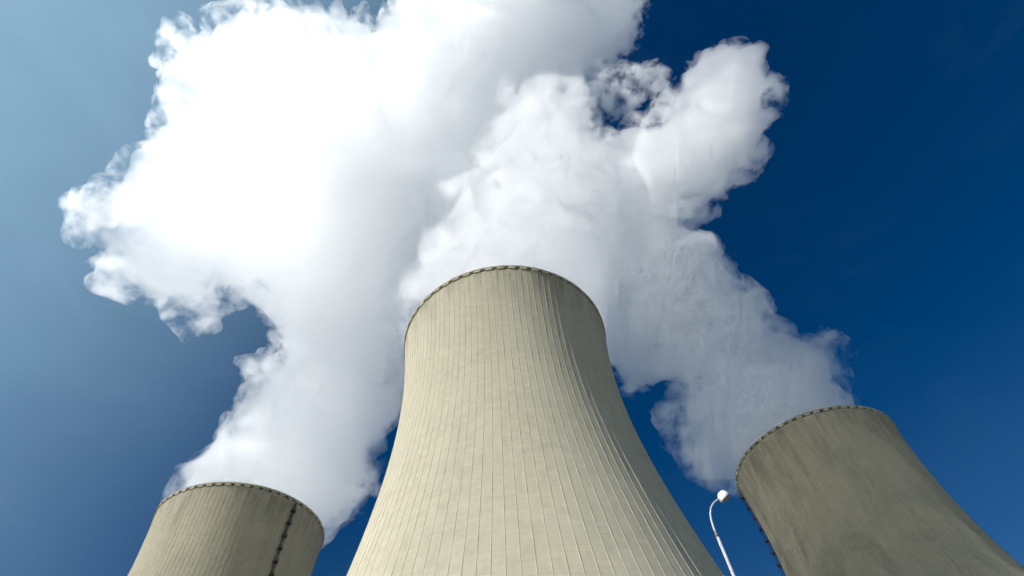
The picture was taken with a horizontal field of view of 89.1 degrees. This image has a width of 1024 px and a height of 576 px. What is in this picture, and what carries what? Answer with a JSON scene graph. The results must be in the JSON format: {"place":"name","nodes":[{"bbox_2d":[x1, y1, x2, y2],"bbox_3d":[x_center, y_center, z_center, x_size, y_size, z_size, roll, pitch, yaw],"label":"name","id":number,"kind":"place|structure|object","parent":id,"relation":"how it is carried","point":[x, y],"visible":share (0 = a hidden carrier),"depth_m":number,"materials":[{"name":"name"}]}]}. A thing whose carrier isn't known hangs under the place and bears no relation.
{"place":"outdoors","nodes":[
{"label":"outdoors","id":0,"kind":"place"},
{"bbox_2d":[0,0,1023,575],"label":"sky","id":1,"kind":"structure","parent":0,"point":[225,225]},
{"bbox_2d":[346,265,723,575],"bbox_3d":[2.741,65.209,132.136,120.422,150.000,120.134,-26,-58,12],"label":"cooling tower","id":2,"kind":"structure","parent":0,"point":[518,449],"depth_m":112.35,"materials":[{"name":"concrete"}]},
{"bbox_2d":[735,405,1023,575],"bbox_3d":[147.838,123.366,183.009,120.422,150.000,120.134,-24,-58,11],"label":"cooling tower","id":3,"kind":"structure","parent":0,"point":[848,490],"depth_m":199.01,"materials":[{"name":"concrete"}]},
{"label":"ground","id":4,"kind":"structure","parent":0,"visible":0},
{"bbox_2d":[127,482,324,575],"bbox_3d":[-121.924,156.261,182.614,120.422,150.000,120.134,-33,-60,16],"label":"cooling tower","id":5,"kind":"structure","parent":4,"relation":"on","point":[225,529],"depth_m":214.44,"materials":[{"name":"concrete"}]},
{"bbox_2d":[709,490,735,575],"bbox_3d":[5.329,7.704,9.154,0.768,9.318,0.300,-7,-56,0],"label":"street lamp","id":6,"kind":"object","parent":4,"relation":"on","point":[723,496],"visible":1,"depth_m":12.32,"materials":[{"name":"metal"}]}
]}

